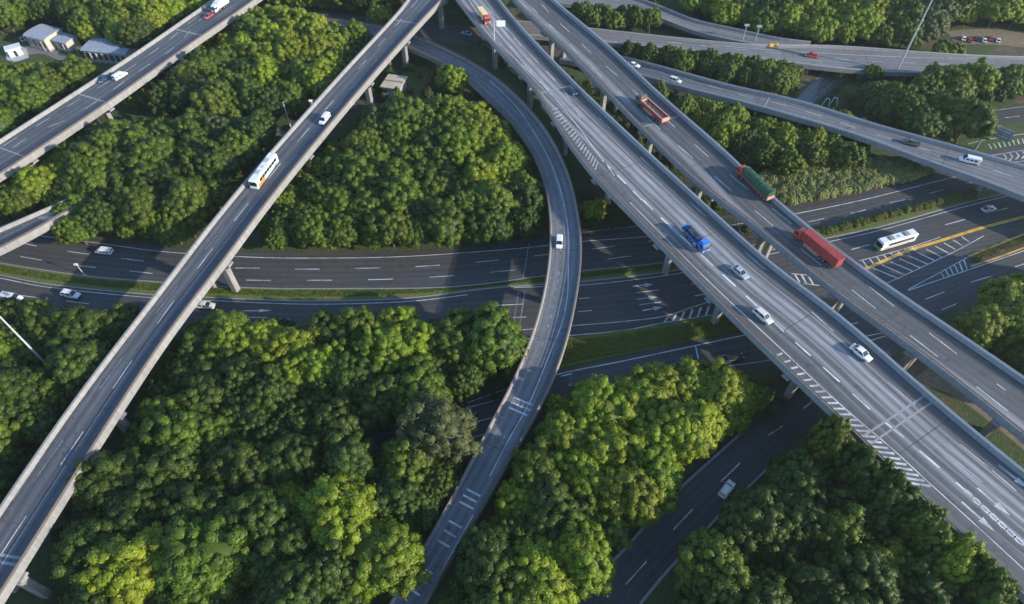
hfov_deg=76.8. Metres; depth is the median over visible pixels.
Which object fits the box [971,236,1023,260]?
gore shrubs
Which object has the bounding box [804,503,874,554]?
tree
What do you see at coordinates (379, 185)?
tree
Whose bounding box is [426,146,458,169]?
tree
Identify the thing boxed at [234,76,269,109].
tree
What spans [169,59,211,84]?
tree
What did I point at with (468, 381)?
tree
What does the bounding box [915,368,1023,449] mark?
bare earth
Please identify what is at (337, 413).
tree
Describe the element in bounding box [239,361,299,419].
tree
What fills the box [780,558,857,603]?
tree
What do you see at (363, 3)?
tree
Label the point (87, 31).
tree
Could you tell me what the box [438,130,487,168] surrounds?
tree
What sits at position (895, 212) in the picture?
reservation hedge
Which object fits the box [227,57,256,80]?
tree
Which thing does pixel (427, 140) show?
tree
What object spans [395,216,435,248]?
tree
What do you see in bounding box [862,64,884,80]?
tree
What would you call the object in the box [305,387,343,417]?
tree
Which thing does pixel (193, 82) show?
tree
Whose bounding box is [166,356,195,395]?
tree
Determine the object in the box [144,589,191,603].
tree
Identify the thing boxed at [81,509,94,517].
tree
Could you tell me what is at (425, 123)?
tree
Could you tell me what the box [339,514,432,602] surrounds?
tree
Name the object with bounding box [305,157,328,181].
tree
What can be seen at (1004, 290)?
tree
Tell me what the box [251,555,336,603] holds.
tree
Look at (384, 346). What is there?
tree
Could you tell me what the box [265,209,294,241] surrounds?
tree
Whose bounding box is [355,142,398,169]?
tree
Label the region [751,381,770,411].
tree
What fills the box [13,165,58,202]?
tree
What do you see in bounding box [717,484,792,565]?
tree
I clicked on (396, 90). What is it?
tree
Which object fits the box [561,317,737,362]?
verge growth
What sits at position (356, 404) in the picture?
tree
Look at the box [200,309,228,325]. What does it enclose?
tree
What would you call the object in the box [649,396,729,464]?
tree
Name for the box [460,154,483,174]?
tree
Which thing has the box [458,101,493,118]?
tree
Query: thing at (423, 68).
clearing
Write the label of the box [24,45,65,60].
driveway
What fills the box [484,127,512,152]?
tree
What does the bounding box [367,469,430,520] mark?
tree
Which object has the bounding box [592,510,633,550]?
tree
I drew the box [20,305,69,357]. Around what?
tree
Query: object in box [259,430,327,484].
tree
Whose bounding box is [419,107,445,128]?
tree
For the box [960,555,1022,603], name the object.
tree
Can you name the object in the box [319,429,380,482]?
tree
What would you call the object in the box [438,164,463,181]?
tree
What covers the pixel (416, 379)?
tree
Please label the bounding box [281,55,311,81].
tree
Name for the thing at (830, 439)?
tree
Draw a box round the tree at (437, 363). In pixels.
[411,351,442,371]
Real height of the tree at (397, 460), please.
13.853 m
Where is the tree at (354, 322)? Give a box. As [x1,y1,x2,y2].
[332,305,382,338]
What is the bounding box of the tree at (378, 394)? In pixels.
[353,370,407,427]
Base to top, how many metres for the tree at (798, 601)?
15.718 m
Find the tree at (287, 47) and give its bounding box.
[264,34,306,61]
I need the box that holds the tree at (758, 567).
[746,560,784,587]
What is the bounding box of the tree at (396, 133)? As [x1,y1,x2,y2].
[377,118,419,149]
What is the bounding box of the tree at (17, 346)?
[3,333,45,366]
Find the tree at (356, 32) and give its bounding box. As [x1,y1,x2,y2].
[332,17,372,49]
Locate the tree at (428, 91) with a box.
[424,86,434,98]
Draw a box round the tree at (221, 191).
[200,175,236,209]
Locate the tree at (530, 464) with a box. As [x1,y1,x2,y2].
[508,436,562,491]
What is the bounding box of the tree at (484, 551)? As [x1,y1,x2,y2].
[454,520,524,601]
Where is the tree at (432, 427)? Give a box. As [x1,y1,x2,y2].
[393,391,483,466]
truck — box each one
[210,0,228,12]
[477,6,490,23]
[636,93,669,124]
[682,223,711,252]
[736,165,775,200]
[793,227,845,268]
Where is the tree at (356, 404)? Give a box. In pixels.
[351,389,363,408]
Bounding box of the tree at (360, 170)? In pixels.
[341,156,382,193]
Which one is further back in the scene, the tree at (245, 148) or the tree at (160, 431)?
the tree at (245, 148)
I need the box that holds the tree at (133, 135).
[120,123,153,151]
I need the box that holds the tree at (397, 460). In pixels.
[377,437,434,485]
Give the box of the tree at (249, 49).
[238,41,271,57]
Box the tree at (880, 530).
[859,501,892,544]
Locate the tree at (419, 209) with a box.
[409,188,436,220]
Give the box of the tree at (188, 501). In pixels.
[152,479,232,524]
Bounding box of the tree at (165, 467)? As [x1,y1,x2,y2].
[135,441,205,497]
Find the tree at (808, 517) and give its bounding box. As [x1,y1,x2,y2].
[773,487,831,559]
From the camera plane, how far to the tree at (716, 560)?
109.92 m
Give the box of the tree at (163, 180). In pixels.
[144,166,183,195]
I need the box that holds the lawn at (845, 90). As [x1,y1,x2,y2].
[824,76,915,104]
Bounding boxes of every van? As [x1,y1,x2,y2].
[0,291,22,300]
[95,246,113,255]
[111,71,127,80]
[319,111,330,124]
[555,234,562,248]
[959,154,981,165]
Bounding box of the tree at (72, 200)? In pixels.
[50,194,88,216]
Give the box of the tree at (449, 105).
[427,93,467,118]
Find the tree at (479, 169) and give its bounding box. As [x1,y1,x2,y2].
[461,156,500,186]
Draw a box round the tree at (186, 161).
[176,149,198,176]
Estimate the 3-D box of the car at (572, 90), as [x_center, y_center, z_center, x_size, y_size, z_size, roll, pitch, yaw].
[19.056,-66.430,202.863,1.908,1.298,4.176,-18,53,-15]
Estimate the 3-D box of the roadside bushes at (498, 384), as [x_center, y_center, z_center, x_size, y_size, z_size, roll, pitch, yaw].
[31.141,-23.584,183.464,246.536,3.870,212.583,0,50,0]
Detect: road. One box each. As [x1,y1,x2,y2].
[258,7,560,60]
[369,247,1023,455]
[580,339,900,603]
[796,71,848,103]
[995,104,1023,124]
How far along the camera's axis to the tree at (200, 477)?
126.29 m
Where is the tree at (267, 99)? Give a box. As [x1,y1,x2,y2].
[244,85,291,122]
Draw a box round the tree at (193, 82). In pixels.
[179,69,209,96]
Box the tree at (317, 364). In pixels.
[294,338,346,383]
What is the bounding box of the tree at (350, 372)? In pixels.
[328,350,382,403]
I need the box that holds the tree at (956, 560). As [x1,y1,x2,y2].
[928,530,990,588]
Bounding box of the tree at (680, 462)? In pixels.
[675,457,684,473]
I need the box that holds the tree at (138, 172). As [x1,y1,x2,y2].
[124,160,160,187]
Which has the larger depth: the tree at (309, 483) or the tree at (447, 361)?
the tree at (447, 361)
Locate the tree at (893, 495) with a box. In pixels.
[860,467,933,534]
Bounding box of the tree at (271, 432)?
[251,412,292,446]
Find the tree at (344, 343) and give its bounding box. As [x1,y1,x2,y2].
[332,334,362,356]
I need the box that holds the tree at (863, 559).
[809,537,906,603]
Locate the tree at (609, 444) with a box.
[581,418,645,470]
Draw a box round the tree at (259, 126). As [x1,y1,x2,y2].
[234,108,277,153]
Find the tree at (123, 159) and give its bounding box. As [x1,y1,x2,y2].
[105,151,138,169]
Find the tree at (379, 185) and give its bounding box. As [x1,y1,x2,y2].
[365,177,390,198]
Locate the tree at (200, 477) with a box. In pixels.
[189,468,212,488]
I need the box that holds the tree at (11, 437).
[0,419,24,456]
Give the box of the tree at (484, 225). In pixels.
[463,203,509,243]
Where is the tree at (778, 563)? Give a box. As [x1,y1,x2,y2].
[758,541,802,573]
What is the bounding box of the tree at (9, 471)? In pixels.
[0,450,20,489]
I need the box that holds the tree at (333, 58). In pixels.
[312,51,347,74]
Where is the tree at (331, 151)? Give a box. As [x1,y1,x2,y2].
[321,145,344,158]
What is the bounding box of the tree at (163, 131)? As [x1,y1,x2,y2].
[145,123,178,142]
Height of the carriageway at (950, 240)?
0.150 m
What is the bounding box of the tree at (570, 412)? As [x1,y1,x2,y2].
[563,408,574,415]
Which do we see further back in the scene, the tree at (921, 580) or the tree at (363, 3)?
the tree at (363, 3)
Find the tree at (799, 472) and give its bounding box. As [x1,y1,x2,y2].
[762,446,831,511]
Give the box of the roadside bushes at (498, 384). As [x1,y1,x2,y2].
[48,40,912,603]
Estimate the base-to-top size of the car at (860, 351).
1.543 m
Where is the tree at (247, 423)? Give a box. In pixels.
[227,391,271,442]
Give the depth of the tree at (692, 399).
137.09 m
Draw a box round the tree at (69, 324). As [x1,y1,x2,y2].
[43,304,110,344]
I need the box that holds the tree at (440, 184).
[413,171,453,199]
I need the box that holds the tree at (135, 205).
[106,183,160,229]
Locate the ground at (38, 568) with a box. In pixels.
[0,0,1023,603]
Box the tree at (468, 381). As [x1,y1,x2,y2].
[447,357,488,402]
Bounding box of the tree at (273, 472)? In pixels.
[260,469,282,487]
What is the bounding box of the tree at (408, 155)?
[393,144,426,165]
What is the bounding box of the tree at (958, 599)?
[951,587,972,603]
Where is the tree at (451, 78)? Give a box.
[434,64,470,94]
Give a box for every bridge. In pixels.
[0,0,261,181]
[0,0,447,603]
[0,198,87,255]
[455,0,1023,603]
[511,0,1023,443]
[517,0,1023,78]
[559,55,1023,201]
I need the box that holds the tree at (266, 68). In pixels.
[248,52,283,82]
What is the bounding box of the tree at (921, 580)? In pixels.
[898,549,963,603]
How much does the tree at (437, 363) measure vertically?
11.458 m
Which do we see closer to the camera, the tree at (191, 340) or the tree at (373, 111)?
the tree at (191, 340)
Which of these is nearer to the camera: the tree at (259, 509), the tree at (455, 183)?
the tree at (259, 509)
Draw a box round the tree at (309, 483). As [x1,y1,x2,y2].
[303,468,331,495]
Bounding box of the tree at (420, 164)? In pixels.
[412,156,441,179]
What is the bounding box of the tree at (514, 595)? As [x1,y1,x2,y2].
[463,577,540,603]
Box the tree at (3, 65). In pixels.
[0,61,9,70]
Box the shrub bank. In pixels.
[759,155,935,204]
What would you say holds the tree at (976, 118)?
on the ground at (38, 568)
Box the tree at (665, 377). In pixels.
[630,361,682,400]
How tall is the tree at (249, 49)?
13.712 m
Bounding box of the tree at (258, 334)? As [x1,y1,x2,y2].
[235,318,283,357]
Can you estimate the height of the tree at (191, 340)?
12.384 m
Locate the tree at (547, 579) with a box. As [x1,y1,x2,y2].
[500,534,580,603]
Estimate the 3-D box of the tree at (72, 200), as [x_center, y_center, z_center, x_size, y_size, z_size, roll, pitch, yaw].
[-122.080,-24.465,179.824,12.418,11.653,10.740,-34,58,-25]
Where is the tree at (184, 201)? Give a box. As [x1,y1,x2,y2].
[158,176,215,228]
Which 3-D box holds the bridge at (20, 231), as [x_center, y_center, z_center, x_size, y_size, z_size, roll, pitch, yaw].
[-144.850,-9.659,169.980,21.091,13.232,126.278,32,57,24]
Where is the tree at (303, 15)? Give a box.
[293,7,331,27]
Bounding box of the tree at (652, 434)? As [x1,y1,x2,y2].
[625,408,682,461]
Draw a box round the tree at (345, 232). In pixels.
[327,211,362,247]
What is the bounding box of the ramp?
[326,17,581,603]
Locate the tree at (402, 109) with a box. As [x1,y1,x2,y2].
[382,93,434,123]
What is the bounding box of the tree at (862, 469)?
[832,440,895,502]
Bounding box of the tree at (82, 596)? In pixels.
[70,586,126,603]
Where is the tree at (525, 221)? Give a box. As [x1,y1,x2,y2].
[505,206,541,238]
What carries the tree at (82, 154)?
on the ground at (38, 568)
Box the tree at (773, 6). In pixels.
[754,0,793,13]
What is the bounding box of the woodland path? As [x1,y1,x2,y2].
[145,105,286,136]
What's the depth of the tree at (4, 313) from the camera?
151.50 m
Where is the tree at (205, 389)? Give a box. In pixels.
[178,361,225,415]
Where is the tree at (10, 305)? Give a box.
[0,299,24,324]
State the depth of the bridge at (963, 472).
143.61 m
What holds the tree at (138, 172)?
on the ground at (38, 568)
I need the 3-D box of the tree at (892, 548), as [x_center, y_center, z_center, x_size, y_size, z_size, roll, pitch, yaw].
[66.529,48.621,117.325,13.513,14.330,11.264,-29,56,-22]
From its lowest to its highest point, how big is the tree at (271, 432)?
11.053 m
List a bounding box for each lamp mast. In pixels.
[0,311,44,362]
[283,101,290,127]
[891,0,932,81]
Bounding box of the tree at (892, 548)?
[873,536,912,588]
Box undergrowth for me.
[46,39,913,603]
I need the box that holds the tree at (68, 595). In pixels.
[57,581,80,603]
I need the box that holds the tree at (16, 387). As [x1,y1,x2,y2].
[0,365,47,425]
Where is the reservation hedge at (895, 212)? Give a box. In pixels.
[814,189,978,235]
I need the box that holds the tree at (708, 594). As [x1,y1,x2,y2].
[671,580,728,603]
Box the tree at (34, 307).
[10,297,52,326]
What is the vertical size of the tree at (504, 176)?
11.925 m
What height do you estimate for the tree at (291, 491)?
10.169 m
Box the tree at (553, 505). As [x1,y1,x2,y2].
[522,471,590,543]
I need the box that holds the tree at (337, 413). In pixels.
[308,393,370,449]
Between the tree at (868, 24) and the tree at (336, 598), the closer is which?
the tree at (336, 598)
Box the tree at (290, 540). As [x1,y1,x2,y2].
[242,513,315,582]
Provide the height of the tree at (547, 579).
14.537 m
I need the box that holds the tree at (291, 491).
[275,479,305,513]
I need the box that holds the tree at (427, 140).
[408,128,440,157]
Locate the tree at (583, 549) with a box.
[547,514,616,600]
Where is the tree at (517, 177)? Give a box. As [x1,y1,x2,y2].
[509,169,542,190]
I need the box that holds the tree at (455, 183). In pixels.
[448,173,471,194]
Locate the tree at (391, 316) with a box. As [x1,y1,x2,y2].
[376,305,420,327]
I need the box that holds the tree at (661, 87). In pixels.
[652,79,669,98]
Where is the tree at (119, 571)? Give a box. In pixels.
[69,520,165,603]
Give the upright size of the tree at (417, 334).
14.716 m
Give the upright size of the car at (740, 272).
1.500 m
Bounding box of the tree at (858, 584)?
[842,572,883,603]
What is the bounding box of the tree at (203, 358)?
[191,350,222,377]
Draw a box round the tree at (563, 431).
[534,410,602,455]
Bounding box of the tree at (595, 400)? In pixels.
[568,372,637,429]
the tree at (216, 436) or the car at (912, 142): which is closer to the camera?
the tree at (216, 436)
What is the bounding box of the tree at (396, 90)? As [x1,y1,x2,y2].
[391,86,404,95]
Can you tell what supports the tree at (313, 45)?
on the ground at (38, 568)
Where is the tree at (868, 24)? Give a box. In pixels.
[844,8,884,45]
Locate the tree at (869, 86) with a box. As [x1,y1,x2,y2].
[858,80,890,97]
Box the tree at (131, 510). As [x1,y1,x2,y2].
[97,475,163,542]
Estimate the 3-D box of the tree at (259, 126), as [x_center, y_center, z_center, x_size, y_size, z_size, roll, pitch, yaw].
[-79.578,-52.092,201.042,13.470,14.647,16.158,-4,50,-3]
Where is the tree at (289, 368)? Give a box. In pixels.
[279,350,306,392]
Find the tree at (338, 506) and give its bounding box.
[295,471,381,560]
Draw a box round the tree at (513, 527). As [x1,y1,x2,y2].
[495,513,536,546]
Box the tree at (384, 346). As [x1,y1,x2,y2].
[351,322,416,374]
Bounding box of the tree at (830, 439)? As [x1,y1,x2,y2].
[805,413,858,468]
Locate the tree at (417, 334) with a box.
[400,318,435,359]
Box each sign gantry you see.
[561,373,571,385]
[974,126,1014,149]
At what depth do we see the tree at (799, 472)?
124.03 m
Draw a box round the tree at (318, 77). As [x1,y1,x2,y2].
[296,57,340,97]
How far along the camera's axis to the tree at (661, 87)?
217.42 m
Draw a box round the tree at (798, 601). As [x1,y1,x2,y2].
[780,589,803,603]
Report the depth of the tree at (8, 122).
201.09 m
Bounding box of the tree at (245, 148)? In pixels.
[218,127,261,168]
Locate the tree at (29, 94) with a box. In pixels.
[6,73,52,116]
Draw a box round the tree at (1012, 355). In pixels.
[999,338,1023,375]
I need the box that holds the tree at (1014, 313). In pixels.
[987,300,1023,345]
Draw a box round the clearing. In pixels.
[401,66,508,123]
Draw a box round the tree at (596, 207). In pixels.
[577,198,607,219]
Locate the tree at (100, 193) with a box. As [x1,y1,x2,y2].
[86,185,113,202]
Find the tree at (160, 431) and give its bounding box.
[137,408,214,455]
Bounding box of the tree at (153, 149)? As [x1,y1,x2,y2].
[127,135,178,164]
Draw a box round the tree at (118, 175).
[105,163,129,192]
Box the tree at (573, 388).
[567,385,581,397]
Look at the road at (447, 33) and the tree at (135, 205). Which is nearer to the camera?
the tree at (135, 205)
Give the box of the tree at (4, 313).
[0,301,11,326]
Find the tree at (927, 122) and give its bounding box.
[899,103,952,138]
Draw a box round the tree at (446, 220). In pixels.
[424,197,465,248]
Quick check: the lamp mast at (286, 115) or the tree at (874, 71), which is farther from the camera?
the tree at (874, 71)
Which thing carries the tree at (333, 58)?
on the ground at (38, 568)
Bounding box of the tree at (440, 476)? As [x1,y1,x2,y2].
[419,459,461,499]
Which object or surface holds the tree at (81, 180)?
on the ground at (38, 568)
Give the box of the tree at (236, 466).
[201,435,278,496]
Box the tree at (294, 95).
[270,81,309,116]
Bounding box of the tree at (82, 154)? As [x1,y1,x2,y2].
[61,141,113,173]
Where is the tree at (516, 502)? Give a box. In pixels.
[495,477,533,518]
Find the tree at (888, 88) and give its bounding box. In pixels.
[878,80,913,94]
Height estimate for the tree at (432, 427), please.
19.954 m
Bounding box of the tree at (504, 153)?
[482,136,531,173]
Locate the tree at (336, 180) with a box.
[320,170,342,191]
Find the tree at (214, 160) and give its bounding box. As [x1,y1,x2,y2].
[189,139,241,179]
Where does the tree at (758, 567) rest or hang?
on the ground at (38, 568)
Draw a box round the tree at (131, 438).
[118,421,143,449]
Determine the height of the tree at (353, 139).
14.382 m
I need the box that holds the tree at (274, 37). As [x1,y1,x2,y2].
[263,26,298,45]
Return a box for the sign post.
[493,20,504,39]
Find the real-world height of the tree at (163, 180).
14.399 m
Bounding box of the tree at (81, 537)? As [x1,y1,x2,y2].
[49,509,120,584]
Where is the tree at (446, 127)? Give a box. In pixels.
[432,117,467,142]
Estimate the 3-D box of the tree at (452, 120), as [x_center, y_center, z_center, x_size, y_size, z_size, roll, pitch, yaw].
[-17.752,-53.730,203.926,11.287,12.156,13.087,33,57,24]
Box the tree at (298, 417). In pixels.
[281,397,314,436]
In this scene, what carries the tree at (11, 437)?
on the ground at (38, 568)
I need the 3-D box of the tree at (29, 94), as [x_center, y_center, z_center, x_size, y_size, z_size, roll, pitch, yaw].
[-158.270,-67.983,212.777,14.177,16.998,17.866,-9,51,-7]
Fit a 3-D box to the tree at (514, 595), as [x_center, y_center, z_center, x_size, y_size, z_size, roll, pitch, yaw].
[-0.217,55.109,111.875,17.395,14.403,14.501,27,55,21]
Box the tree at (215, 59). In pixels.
[188,47,228,75]
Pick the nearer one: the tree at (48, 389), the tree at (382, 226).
the tree at (48, 389)
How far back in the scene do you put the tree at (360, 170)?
180.97 m
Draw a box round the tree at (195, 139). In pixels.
[175,127,210,159]
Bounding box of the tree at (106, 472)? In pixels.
[64,444,150,515]
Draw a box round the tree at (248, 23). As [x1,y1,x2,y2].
[232,12,268,41]
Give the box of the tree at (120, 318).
[91,301,142,346]
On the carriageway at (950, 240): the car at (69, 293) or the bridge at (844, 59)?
the car at (69, 293)
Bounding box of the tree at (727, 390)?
[699,354,755,426]
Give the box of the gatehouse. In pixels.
[3,42,22,57]
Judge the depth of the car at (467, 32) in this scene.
253.36 m
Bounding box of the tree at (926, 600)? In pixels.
[899,590,947,603]
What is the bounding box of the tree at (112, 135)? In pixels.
[86,118,133,150]
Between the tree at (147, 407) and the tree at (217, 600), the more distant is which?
the tree at (147, 407)
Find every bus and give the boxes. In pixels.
[246,153,278,188]
[874,229,918,250]
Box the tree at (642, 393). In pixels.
[608,374,672,428]
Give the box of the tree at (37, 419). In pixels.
[14,398,62,444]
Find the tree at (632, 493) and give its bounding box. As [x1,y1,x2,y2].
[596,458,677,528]
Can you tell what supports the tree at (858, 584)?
on the ground at (38, 568)
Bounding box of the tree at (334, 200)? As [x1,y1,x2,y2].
[311,185,353,216]
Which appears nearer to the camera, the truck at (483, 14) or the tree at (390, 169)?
the tree at (390, 169)
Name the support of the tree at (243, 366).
on the ground at (38, 568)
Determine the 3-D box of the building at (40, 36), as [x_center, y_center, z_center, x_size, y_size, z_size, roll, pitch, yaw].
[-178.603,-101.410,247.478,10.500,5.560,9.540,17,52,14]
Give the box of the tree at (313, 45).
[296,33,332,58]
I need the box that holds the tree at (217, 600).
[188,593,227,603]
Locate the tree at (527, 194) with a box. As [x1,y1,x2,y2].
[507,182,547,217]
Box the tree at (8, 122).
[0,107,16,137]
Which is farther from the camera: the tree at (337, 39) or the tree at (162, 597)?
the tree at (337, 39)
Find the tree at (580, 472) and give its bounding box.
[553,446,604,500]
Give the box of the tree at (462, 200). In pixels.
[442,187,479,221]
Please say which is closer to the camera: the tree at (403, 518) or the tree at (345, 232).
the tree at (403, 518)
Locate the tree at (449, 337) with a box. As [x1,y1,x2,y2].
[428,305,473,366]
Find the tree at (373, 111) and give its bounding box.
[360,103,386,121]
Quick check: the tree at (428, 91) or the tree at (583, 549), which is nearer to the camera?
the tree at (583, 549)
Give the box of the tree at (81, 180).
[61,164,110,199]
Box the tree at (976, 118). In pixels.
[941,96,1000,143]
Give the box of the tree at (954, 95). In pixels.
[927,86,969,116]
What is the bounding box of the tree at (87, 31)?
[74,16,103,41]
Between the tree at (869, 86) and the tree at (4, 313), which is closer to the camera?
the tree at (4, 313)
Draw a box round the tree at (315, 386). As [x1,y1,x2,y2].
[303,378,331,393]
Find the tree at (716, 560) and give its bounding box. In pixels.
[673,525,761,603]
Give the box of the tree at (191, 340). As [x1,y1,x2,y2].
[175,319,211,357]
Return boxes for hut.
[380,74,407,95]
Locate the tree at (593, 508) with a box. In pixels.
[576,493,600,519]
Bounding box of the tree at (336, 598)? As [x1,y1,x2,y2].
[319,584,366,603]
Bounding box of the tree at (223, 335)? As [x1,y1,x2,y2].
[199,308,251,361]
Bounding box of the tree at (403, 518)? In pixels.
[395,513,416,533]
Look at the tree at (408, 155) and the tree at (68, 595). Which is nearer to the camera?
the tree at (68, 595)
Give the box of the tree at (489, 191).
[471,178,518,215]
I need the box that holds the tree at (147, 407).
[134,388,187,425]
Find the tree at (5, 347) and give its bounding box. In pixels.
[0,325,12,358]
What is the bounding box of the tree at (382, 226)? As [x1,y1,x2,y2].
[359,204,412,247]
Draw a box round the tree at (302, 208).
[292,202,323,218]
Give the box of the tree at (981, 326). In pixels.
[950,303,1010,349]
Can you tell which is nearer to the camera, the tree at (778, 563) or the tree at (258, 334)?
the tree at (778, 563)
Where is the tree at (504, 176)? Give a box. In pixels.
[496,164,513,188]
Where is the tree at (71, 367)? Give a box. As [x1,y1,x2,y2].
[35,337,112,400]
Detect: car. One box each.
[60,288,80,299]
[96,74,109,82]
[195,301,215,309]
[204,13,213,18]
[461,30,471,35]
[568,87,576,94]
[628,61,639,68]
[668,75,681,83]
[717,479,735,499]
[723,352,743,362]
[730,264,749,279]
[752,306,773,324]
[805,52,818,57]
[849,343,873,362]
[902,138,920,146]
[980,205,996,212]
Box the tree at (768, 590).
[726,569,797,603]
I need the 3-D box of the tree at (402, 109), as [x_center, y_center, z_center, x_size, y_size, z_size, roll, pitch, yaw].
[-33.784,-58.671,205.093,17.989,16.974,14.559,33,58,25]
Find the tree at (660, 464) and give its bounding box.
[624,440,683,506]
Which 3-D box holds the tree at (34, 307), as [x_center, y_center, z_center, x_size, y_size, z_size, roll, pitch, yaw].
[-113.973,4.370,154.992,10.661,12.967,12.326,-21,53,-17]
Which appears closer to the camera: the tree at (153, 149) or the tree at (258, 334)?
the tree at (258, 334)
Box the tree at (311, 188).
[299,177,326,204]
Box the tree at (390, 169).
[378,156,418,182]
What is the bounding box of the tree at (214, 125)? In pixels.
[202,112,236,140]
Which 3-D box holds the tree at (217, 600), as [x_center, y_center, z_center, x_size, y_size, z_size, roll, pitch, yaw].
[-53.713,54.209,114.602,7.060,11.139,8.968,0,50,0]
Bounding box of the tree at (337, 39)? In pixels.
[318,27,347,48]
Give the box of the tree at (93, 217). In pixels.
[74,199,118,235]
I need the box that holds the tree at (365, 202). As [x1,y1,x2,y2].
[346,186,383,224]
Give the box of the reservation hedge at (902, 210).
[818,200,936,234]
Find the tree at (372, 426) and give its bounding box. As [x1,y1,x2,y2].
[356,400,379,436]
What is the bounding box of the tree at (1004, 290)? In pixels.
[976,275,1023,307]
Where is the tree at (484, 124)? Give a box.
[457,111,498,139]
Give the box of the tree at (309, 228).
[290,211,337,248]
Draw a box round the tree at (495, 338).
[461,300,530,377]
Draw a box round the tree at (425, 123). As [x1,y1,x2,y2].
[409,118,433,137]
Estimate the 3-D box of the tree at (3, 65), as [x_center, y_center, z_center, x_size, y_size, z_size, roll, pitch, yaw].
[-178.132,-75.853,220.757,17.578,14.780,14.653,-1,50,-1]
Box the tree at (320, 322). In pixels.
[298,307,349,347]
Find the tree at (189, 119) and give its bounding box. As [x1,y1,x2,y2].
[167,106,206,140]
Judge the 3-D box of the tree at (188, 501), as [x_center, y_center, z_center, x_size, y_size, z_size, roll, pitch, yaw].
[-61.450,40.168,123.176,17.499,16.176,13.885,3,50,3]
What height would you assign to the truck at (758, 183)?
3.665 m
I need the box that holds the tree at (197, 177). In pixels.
[183,174,205,181]
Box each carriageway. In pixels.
[0,134,1023,288]
[0,194,1023,338]
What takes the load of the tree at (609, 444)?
on the ground at (38, 568)
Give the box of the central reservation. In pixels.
[0,189,1000,299]
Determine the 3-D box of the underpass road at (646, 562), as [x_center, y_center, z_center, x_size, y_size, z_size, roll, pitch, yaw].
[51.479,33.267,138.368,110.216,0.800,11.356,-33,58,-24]
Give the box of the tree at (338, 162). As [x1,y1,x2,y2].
[322,148,360,177]
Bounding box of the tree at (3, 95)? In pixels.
[0,83,10,100]
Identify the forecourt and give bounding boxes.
[5,46,28,61]
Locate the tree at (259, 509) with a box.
[215,481,296,542]
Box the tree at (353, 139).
[337,128,380,152]
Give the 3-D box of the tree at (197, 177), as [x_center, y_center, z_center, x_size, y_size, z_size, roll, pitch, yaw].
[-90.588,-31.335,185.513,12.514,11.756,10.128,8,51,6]
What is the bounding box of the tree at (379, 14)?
[365,3,392,25]
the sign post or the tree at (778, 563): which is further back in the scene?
the sign post
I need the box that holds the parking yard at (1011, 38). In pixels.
[948,29,1023,46]
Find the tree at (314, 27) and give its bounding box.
[295,19,322,38]
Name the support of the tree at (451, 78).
on the clearing
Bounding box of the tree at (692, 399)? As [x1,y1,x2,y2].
[689,397,721,422]
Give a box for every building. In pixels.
[23,24,63,51]
[51,32,81,52]
[80,37,139,63]
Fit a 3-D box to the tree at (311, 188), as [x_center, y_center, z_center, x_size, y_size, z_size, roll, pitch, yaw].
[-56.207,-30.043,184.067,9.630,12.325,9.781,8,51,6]
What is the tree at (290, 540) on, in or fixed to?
on the ground at (38, 568)
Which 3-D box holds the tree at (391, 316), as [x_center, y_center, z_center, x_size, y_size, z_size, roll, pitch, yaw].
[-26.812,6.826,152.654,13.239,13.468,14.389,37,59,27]
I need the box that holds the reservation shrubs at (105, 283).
[0,263,675,296]
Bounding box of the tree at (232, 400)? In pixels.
[216,380,248,412]
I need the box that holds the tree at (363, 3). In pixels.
[345,0,381,13]
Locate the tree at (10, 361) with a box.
[0,351,30,371]
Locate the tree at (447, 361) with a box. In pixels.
[436,351,457,374]
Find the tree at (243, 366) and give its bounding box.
[215,346,267,389]
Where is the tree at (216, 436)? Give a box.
[198,406,238,455]
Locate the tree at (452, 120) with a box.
[444,114,465,124]
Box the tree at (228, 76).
[211,68,243,88]
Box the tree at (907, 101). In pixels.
[892,84,928,127]
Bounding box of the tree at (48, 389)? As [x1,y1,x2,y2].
[30,373,73,414]
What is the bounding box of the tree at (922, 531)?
[892,499,955,563]
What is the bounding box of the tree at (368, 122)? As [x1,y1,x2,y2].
[357,116,384,140]
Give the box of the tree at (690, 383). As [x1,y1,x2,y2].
[670,355,709,403]
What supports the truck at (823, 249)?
on the bridge at (975, 373)
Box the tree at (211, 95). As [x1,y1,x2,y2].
[189,75,238,117]
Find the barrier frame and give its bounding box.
[821,97,837,107]
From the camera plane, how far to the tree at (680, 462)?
131.81 m
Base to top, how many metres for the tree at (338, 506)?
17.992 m
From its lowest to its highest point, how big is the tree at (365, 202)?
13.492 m
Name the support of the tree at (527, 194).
on the ground at (38, 568)
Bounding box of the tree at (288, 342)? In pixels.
[259,325,323,363]
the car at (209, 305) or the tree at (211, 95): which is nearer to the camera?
the car at (209, 305)
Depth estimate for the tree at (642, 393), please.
134.99 m
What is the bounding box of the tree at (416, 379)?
[390,355,452,422]
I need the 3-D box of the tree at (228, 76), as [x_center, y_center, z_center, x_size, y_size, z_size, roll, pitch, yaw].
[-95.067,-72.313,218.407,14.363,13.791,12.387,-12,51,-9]
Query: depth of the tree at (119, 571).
111.29 m
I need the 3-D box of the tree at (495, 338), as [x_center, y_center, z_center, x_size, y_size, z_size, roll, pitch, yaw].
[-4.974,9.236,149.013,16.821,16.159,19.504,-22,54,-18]
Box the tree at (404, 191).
[380,174,424,214]
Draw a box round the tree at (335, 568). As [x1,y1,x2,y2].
[303,535,360,595]
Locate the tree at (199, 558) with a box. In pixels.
[151,501,253,603]
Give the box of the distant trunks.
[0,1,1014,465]

